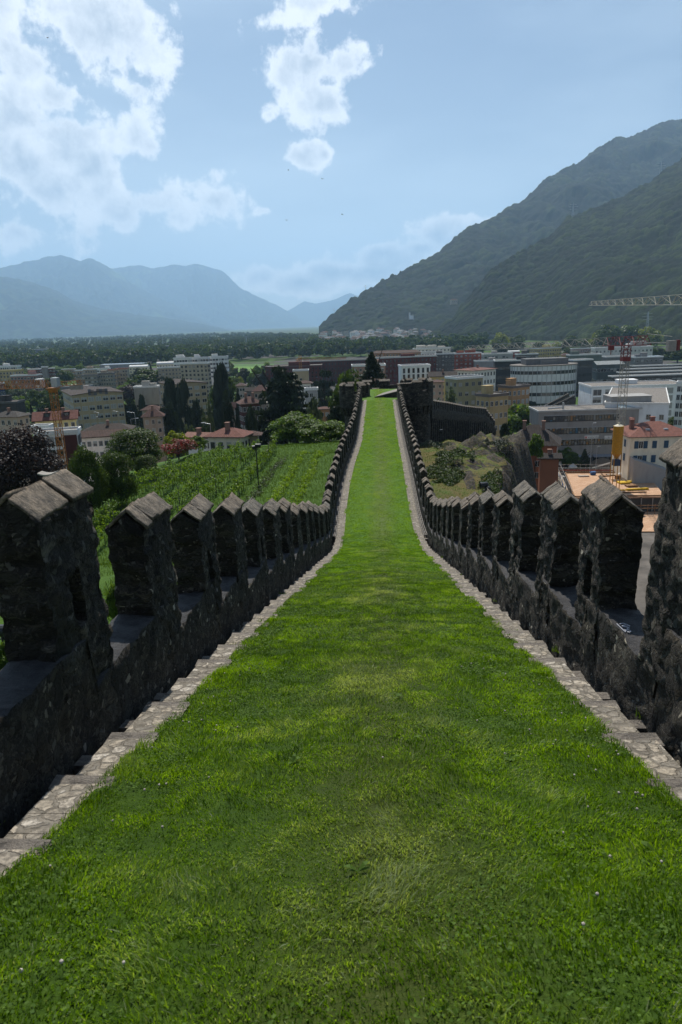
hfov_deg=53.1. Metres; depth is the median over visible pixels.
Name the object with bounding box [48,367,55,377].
apartment block
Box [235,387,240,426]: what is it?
conifer tree
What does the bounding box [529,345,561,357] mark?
apartment block
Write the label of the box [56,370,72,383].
broadleaf tree
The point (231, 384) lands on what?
broadleaf tree
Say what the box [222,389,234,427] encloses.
broadleaf tree
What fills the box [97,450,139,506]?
evergreen tree
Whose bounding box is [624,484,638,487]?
plank pile
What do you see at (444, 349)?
apartment block
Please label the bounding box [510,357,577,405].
oval office
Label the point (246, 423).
broadleaf tree
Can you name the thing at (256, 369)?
broadleaf tree
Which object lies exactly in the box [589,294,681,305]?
tower crane
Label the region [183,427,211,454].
house
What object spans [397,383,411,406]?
shoulder wall
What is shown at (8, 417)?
house
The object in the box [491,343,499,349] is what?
broadleaf tree
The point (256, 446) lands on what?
floodlight mast
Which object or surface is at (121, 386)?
broadleaf tree
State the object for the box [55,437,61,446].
window
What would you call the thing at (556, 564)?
parapet wall
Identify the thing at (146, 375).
broadleaf tree
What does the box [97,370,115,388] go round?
apartment block
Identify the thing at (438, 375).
house
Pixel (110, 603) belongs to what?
shrub
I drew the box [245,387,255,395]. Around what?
house
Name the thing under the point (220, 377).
cypress tree
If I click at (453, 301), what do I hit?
hillside house
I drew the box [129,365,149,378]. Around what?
apartment block
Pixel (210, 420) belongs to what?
broadleaf tree
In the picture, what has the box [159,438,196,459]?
flowering bush
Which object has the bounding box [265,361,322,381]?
office building
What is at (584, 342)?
broadleaf tree
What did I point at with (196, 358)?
apartment block
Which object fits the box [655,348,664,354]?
broadleaf tree
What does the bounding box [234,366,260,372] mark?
meadow
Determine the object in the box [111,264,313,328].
mountain
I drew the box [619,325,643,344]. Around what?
broadleaf tree
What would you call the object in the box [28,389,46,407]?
broadleaf tree
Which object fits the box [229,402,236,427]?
house
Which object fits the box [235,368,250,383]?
broadleaf tree
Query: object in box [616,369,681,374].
industrial shed
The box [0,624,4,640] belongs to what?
floodlight mast
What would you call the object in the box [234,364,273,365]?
field
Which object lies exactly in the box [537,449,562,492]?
shed
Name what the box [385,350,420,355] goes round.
apartment block
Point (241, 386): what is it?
house
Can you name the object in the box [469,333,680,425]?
tower crane
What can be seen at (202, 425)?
broadleaf tree
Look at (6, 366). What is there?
apartment block
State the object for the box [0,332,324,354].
distant wood
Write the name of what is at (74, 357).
riverside wood
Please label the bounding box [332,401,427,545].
rampart
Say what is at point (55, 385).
tower crane
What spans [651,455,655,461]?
window
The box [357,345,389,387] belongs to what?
spruce tree
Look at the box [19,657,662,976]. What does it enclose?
clover flowers
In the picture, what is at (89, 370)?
apartment block
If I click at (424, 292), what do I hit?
mountain
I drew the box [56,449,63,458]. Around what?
window
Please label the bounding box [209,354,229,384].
apartment block
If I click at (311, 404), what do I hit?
broadleaf tree
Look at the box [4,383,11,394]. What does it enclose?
broadleaf tree
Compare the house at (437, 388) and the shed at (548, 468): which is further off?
the house at (437, 388)
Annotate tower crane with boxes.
[0,377,84,469]
[296,355,345,368]
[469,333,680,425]
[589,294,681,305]
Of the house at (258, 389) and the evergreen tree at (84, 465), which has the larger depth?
the house at (258, 389)
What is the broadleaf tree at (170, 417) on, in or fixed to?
on the valley floor
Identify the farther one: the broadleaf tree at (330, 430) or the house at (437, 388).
the house at (437, 388)
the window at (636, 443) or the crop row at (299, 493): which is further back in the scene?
the window at (636, 443)
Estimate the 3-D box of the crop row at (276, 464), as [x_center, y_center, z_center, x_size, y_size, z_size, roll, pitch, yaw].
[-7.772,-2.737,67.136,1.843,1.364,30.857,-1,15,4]
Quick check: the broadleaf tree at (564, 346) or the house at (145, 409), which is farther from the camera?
the broadleaf tree at (564, 346)
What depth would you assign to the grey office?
209.78 m
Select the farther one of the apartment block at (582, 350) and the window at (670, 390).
the apartment block at (582, 350)
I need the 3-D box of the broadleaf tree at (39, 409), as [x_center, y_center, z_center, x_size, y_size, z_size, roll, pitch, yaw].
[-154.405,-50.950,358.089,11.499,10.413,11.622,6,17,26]
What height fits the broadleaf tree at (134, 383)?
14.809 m
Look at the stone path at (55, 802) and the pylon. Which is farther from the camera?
the pylon
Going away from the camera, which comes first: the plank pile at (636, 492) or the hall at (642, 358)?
the plank pile at (636, 492)
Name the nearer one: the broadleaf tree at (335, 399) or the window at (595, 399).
the broadleaf tree at (335, 399)
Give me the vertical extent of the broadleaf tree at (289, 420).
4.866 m
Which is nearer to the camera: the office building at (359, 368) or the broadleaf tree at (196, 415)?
the broadleaf tree at (196, 415)
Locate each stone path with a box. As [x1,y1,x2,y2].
[0,400,366,876]
[393,399,681,802]
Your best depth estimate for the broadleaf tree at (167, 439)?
105.17 m
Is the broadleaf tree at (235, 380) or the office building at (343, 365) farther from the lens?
the office building at (343, 365)
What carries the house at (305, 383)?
on the valley floor
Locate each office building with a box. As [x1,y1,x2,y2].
[0,382,5,394]
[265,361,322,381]
[292,369,308,397]
[308,358,365,382]
[351,359,385,387]
[375,353,436,384]
[473,357,494,367]
[481,351,512,359]
[493,356,525,390]
[515,350,538,358]
[568,358,593,394]
[578,378,676,420]
[591,343,653,355]
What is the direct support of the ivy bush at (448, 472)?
on the castle hill at (477, 469)
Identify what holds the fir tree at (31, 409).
on the valley floor
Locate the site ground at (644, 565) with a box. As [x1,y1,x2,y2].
[565,478,654,614]
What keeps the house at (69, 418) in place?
on the valley floor
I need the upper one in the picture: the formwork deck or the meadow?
the meadow
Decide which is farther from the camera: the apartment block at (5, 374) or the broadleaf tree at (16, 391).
the apartment block at (5, 374)
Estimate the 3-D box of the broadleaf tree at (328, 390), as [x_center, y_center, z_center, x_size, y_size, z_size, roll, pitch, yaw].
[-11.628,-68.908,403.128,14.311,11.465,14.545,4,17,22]
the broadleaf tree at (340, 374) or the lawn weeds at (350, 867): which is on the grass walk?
the lawn weeds at (350, 867)
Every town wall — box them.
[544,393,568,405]
[551,395,575,405]
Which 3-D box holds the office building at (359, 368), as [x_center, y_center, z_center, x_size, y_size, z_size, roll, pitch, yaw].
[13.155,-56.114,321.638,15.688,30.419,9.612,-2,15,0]
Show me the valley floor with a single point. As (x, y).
(278, 360)
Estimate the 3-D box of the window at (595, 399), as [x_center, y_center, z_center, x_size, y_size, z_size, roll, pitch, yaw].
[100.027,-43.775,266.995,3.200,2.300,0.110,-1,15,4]
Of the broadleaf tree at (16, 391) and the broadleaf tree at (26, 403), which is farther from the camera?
the broadleaf tree at (16, 391)
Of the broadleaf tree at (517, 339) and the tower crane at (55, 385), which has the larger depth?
the broadleaf tree at (517, 339)
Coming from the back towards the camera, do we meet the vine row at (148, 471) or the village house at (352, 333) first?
the village house at (352, 333)
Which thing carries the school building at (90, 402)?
on the valley floor
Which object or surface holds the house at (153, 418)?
on the valley floor
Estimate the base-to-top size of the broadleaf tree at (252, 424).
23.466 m
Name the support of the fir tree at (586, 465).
on the site ground at (644, 565)
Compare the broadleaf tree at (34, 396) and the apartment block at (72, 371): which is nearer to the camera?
the broadleaf tree at (34, 396)
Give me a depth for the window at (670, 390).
264.37 m
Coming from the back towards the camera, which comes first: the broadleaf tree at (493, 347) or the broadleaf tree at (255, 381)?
the broadleaf tree at (493, 347)
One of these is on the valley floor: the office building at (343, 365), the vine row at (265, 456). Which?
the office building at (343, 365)
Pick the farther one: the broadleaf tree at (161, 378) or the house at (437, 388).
the broadleaf tree at (161, 378)
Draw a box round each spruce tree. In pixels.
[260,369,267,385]
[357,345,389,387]
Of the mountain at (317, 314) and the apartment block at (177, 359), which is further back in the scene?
the mountain at (317, 314)
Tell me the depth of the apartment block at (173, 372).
490.17 m
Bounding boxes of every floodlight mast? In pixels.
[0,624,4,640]
[252,443,260,484]
[479,482,491,491]
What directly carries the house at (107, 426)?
on the valley floor
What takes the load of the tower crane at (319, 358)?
on the valley floor
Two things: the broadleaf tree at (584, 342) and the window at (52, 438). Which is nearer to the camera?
the window at (52, 438)
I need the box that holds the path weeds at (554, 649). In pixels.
[0,554,664,824]
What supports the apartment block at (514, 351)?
on the valley floor
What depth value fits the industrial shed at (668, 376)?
369.69 m
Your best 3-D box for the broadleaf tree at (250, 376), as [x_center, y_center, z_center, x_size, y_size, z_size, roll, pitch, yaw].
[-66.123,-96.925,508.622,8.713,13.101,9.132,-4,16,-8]
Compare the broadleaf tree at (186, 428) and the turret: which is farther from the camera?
the broadleaf tree at (186, 428)
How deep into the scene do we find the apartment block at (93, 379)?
472.82 m
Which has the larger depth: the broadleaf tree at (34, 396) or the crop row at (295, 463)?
the broadleaf tree at (34, 396)
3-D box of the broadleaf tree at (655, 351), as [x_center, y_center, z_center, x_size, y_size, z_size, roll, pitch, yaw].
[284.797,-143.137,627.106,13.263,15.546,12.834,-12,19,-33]
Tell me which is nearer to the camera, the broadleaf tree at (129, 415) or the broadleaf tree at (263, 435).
the broadleaf tree at (263, 435)
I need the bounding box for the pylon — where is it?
[643,312,651,335]
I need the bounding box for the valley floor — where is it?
[0,326,681,474]
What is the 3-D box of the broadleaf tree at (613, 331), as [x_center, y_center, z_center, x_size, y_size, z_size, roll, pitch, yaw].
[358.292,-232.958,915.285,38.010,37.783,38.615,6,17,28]
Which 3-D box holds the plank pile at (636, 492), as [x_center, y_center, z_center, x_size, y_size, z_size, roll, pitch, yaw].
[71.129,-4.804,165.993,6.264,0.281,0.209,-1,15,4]
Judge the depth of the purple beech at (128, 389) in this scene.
421.95 m
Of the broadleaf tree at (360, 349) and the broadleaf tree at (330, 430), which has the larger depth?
the broadleaf tree at (360, 349)
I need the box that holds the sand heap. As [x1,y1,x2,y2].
[590,458,610,471]
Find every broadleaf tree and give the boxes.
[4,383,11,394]
[8,386,27,400]
[14,396,29,409]
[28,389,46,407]
[35,406,49,411]
[37,389,64,411]
[44,377,63,388]
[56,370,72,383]
[75,363,84,369]
[116,382,133,393]
[124,397,139,426]
[127,369,158,383]
[129,382,141,385]
[131,368,140,376]
[154,376,164,383]
[160,402,179,458]
[163,430,189,458]
[183,424,195,455]
[190,398,206,431]
[197,418,208,430]
[201,395,215,431]
[208,377,235,414]
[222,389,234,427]
[229,367,238,377]
[230,377,238,391]
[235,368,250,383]
[244,403,256,429]
[246,373,254,383]
[247,407,257,430]
[251,365,263,373]
[251,373,265,385]
[258,417,267,444]
[267,411,322,442]
[270,416,287,444]
[291,419,344,442]
[306,397,322,440]
[307,396,324,441]
[318,387,332,398]
[322,349,330,355]
[326,345,334,354]
[326,404,344,439]
[328,369,358,413]
[335,367,359,439]
[355,346,365,353]
[377,345,387,350]
[437,386,456,402]
[439,342,447,346]
[453,345,463,351]
[490,332,510,346]
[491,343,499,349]
[496,347,506,352]
[507,403,530,434]
[508,335,526,348]
[528,430,543,489]
[533,342,544,347]
[560,341,570,350]
[563,335,578,345]
[578,337,595,347]
[587,332,609,346]
[594,324,623,346]
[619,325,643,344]
[635,326,663,345]
[652,347,658,354]
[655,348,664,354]
[659,350,676,359]
[667,416,673,425]
[670,348,681,363]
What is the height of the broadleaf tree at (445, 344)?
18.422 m
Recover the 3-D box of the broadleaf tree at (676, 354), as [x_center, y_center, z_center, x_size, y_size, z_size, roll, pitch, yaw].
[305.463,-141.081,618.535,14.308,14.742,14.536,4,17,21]
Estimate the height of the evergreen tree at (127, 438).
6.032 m
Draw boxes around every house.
[0,407,31,484]
[31,407,79,427]
[31,423,53,452]
[36,426,87,483]
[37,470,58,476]
[80,429,122,480]
[83,420,135,471]
[139,405,161,429]
[141,405,166,463]
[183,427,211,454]
[202,422,253,450]
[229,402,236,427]
[235,383,246,399]
[235,392,259,429]
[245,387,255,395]
[248,430,262,444]
[251,385,269,443]
[300,380,312,441]
[304,387,317,407]
[318,406,330,440]
[349,331,355,337]
[398,363,430,382]
[428,369,457,400]
[433,380,444,400]
[444,374,483,406]
[450,299,457,304]
[475,385,509,436]
[497,378,530,428]
[518,420,561,490]
[610,416,681,489]
[673,380,681,428]
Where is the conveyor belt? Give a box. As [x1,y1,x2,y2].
[592,462,610,468]
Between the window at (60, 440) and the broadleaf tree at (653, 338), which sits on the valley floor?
the broadleaf tree at (653, 338)
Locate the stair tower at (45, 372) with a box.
[41,366,48,378]
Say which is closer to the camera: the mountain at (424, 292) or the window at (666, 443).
the window at (666, 443)
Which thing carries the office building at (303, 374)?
on the valley floor
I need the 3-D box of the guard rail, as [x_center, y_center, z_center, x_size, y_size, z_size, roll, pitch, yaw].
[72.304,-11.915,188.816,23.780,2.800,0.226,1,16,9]
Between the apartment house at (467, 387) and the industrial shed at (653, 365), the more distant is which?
the industrial shed at (653, 365)
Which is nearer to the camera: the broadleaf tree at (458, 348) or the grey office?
the grey office
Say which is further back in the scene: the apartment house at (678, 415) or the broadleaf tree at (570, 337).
the broadleaf tree at (570, 337)
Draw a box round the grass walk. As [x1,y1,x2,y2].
[0,389,681,1023]
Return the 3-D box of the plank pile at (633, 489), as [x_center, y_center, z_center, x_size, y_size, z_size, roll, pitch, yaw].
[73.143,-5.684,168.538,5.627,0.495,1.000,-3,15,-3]
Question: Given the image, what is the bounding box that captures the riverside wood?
[0,331,489,368]
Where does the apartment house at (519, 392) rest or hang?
on the valley floor
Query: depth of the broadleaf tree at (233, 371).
614.88 m
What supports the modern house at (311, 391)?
on the valley floor
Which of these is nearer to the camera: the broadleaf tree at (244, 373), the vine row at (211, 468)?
the vine row at (211, 468)
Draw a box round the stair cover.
[374,389,396,397]
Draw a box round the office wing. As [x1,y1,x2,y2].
[604,387,669,422]
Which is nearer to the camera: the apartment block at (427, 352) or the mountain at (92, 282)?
the apartment block at (427, 352)
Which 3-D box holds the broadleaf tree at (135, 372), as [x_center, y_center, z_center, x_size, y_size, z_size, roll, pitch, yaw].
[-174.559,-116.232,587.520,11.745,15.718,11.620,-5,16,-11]
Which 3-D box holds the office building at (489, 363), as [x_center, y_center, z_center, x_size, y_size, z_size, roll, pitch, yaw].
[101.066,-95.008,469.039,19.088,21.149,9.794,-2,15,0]
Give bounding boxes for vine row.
[92,444,204,526]
[93,454,174,510]
[96,442,224,549]
[163,439,243,506]
[175,439,259,511]
[217,435,277,500]
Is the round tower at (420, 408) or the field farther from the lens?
the field
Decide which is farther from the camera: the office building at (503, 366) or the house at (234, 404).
the office building at (503, 366)
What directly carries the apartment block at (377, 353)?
on the valley floor
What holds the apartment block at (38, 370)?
on the valley floor
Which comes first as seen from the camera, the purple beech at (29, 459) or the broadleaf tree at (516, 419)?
the purple beech at (29, 459)
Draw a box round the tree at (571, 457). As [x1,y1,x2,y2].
[558,447,580,469]
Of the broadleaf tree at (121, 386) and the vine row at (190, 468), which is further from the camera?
the broadleaf tree at (121, 386)
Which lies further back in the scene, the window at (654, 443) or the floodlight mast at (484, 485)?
the window at (654, 443)
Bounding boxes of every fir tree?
[29,403,34,430]
[234,409,241,428]
[576,448,590,471]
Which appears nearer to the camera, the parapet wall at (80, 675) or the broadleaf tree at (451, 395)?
the parapet wall at (80, 675)
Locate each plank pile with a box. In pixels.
[617,481,630,483]
[622,491,646,492]
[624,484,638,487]
[626,487,648,490]
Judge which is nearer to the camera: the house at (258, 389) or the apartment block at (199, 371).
the house at (258, 389)
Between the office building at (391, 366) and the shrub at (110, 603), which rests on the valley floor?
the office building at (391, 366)
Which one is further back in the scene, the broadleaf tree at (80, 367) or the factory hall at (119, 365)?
the factory hall at (119, 365)
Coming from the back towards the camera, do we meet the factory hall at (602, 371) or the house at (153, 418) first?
the factory hall at (602, 371)
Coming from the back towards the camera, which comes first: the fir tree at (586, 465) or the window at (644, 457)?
the fir tree at (586, 465)
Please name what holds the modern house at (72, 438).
on the valley floor
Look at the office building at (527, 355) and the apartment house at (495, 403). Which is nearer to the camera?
the apartment house at (495, 403)
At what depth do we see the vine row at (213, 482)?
67.15 m
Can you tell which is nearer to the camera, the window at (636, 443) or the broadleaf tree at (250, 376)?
the window at (636, 443)
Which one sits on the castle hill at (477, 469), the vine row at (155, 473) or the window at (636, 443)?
the vine row at (155, 473)
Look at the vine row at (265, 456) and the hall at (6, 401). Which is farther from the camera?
the hall at (6, 401)
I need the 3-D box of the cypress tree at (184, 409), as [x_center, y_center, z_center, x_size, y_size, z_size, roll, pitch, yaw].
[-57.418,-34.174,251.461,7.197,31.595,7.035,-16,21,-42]
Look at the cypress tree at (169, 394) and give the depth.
250.18 m
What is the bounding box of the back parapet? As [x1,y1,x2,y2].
[362,379,396,388]
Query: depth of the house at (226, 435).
124.21 m
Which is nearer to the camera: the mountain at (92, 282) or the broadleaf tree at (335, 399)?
the broadleaf tree at (335, 399)
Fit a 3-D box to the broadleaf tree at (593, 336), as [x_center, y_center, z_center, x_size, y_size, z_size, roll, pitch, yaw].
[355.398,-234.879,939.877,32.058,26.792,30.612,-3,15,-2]
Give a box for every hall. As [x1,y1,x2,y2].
[0,395,25,412]
[60,384,92,389]
[100,362,146,373]
[133,381,161,409]
[566,351,601,360]
[592,360,624,381]
[601,355,634,370]
[629,352,663,364]
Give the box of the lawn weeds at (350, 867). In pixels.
[0,557,681,1023]
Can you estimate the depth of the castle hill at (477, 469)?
71.72 m
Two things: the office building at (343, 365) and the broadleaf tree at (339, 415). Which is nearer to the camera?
the broadleaf tree at (339, 415)
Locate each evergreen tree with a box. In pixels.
[67,443,111,519]
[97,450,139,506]
[103,427,166,474]
[499,421,509,437]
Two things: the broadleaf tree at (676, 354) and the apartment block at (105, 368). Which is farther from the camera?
the broadleaf tree at (676, 354)
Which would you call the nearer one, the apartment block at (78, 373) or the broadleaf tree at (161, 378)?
the broadleaf tree at (161, 378)
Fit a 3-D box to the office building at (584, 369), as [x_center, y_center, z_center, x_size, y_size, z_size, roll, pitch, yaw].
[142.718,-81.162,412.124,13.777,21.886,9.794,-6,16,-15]
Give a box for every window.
[47,437,54,446]
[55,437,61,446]
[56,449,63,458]
[210,442,215,448]
[593,389,601,395]
[593,397,600,402]
[633,455,646,460]
[634,441,647,448]
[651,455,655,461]
[652,441,656,447]
[664,440,668,447]
[667,387,673,393]
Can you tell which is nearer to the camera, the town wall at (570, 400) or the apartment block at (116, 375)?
the town wall at (570, 400)
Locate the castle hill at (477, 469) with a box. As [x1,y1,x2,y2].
[0,432,536,643]
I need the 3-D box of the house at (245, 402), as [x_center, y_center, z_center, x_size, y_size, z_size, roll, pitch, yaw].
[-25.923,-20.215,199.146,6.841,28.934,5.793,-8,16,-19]
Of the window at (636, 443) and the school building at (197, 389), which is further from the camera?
the school building at (197, 389)
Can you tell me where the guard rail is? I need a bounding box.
[559,464,612,471]
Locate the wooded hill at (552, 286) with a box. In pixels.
[429,158,681,345]
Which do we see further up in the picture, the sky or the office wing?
the sky
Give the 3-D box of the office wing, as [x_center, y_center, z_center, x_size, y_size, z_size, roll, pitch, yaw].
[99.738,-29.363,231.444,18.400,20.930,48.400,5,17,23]
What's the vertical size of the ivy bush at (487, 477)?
2.610 m
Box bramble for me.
[482,437,515,473]
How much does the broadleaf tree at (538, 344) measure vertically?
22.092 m
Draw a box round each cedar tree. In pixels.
[251,366,313,443]
[313,368,337,440]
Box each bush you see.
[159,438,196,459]
[419,440,451,449]
[425,447,476,485]
[477,467,503,493]
[529,401,536,405]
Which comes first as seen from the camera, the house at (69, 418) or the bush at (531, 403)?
the house at (69, 418)
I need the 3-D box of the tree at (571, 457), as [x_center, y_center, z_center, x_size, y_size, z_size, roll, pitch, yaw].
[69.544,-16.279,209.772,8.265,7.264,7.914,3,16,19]
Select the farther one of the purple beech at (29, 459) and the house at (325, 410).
the house at (325, 410)
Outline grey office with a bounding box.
[528,393,652,468]
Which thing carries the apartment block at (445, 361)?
on the valley floor
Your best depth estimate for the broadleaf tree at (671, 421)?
251.15 m
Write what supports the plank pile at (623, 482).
on the formwork deck
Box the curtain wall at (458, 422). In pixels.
[430,399,495,442]
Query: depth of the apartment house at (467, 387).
235.30 m
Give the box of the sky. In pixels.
[0,0,681,310]
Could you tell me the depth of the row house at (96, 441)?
161.60 m
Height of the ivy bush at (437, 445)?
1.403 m
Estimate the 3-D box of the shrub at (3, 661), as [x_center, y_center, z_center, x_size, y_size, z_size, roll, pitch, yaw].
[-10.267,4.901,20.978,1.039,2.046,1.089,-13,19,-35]
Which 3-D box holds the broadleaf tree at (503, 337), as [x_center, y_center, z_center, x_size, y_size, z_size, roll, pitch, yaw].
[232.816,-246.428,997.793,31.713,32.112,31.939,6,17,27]
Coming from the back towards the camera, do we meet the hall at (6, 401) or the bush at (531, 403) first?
the bush at (531, 403)
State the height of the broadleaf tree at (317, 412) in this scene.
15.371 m
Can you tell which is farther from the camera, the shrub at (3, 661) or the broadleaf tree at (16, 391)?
the broadleaf tree at (16, 391)
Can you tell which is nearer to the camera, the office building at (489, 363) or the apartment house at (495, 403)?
the apartment house at (495, 403)
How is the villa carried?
on the valley floor
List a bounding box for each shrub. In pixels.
[0,640,7,669]
[105,583,117,618]
[131,454,157,475]
[188,435,208,449]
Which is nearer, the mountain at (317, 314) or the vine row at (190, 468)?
the vine row at (190, 468)
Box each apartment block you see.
[0,363,21,369]
[0,369,23,385]
[10,371,43,391]
[27,368,42,377]
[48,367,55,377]
[61,368,75,380]
[74,370,82,383]
[81,374,99,385]
[82,366,96,374]
[97,366,110,372]
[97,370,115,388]
[107,369,118,386]
[116,368,129,385]
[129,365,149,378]
[156,361,173,369]
[157,366,180,379]
[173,355,191,365]
[179,362,211,396]
[192,354,211,381]
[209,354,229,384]
[374,350,390,356]
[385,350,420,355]
[413,345,450,352]
[421,351,442,354]
[435,351,454,371]
[454,349,481,370]
[507,350,519,358]
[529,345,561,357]
[570,348,590,353]
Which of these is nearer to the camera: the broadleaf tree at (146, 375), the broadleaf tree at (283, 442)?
the broadleaf tree at (283, 442)
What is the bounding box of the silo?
[609,423,623,487]
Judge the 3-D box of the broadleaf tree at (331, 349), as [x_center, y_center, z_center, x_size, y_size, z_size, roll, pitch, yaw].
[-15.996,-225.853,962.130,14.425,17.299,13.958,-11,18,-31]
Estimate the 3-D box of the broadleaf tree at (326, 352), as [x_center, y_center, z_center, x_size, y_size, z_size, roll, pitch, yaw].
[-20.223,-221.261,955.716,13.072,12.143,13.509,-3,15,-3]
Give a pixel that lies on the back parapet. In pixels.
(383, 383)
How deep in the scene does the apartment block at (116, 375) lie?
491.06 m
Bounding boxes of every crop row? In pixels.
[242,455,287,505]
[266,450,309,500]
[287,450,324,504]
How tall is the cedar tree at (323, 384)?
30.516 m
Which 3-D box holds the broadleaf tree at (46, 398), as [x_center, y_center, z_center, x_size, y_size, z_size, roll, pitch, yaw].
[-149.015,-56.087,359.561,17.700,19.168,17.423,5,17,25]
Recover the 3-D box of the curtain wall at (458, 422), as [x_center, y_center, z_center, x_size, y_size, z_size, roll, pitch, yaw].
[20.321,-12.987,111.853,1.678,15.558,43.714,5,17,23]
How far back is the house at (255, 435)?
126.92 m
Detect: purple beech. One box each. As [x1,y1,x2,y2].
[0,423,66,498]
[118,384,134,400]
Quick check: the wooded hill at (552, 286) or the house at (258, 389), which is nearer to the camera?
the house at (258, 389)
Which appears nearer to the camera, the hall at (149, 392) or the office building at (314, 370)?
the hall at (149, 392)
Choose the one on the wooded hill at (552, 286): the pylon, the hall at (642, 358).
the pylon
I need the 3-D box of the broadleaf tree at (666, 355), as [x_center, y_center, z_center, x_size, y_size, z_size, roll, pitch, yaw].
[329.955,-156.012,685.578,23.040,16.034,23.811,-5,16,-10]
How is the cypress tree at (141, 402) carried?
on the valley floor
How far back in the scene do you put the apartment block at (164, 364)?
607.44 m
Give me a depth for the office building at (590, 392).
267.96 m
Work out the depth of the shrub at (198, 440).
96.03 m
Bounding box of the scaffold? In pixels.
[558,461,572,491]
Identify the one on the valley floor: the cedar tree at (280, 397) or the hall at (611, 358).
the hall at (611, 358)
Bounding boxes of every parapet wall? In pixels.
[0,386,361,837]
[397,384,681,766]
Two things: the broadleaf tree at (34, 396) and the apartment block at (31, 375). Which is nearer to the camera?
the broadleaf tree at (34, 396)
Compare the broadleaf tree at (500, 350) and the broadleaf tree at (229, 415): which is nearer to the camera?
the broadleaf tree at (229, 415)
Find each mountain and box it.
[0,255,235,329]
[0,277,229,339]
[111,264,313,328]
[288,293,358,325]
[319,119,681,336]
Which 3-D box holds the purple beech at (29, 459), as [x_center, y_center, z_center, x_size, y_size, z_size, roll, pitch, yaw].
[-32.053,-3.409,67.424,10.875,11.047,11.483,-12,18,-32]
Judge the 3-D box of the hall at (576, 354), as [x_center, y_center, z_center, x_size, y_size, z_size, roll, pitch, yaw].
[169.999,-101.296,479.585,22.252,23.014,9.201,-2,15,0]
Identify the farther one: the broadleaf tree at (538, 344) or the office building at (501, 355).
the broadleaf tree at (538, 344)
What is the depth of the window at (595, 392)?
266.25 m
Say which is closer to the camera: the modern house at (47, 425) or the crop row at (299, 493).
the crop row at (299, 493)
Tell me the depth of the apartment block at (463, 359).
472.73 m
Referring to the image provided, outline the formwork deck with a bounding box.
[565,471,660,531]
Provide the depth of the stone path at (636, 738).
6.31 m
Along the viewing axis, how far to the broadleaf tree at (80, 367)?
723.46 m
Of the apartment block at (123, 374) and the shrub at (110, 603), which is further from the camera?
the apartment block at (123, 374)
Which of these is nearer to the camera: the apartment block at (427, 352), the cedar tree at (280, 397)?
the cedar tree at (280, 397)
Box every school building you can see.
[60,386,125,430]
[157,379,207,423]
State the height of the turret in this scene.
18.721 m
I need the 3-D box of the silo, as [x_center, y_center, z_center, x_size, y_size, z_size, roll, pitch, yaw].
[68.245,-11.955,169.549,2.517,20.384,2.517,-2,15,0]
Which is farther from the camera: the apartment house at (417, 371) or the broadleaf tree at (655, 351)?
the broadleaf tree at (655, 351)
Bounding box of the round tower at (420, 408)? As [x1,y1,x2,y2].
[400,378,432,445]
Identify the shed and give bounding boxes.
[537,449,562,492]
[608,373,681,380]
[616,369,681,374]
[625,366,681,370]
[630,363,681,367]
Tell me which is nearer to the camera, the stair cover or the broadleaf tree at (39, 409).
the stair cover
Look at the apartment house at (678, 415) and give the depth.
226.10 m
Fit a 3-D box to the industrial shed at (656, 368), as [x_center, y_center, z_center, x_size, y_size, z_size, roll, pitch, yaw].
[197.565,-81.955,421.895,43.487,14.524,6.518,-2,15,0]
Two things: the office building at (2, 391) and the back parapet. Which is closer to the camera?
the back parapet
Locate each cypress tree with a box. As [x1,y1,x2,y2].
[138,394,145,428]
[163,376,178,454]
[176,376,191,456]
[212,361,232,430]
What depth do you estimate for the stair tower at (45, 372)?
525.14 m
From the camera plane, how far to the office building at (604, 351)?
553.45 m
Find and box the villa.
[455,365,497,390]
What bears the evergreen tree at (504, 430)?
on the valley floor
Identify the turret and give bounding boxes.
[339,382,369,429]
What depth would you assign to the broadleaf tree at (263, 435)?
149.99 m
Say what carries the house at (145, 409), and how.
on the valley floor
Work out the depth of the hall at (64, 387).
416.43 m
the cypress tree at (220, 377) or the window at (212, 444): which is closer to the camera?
the window at (212, 444)

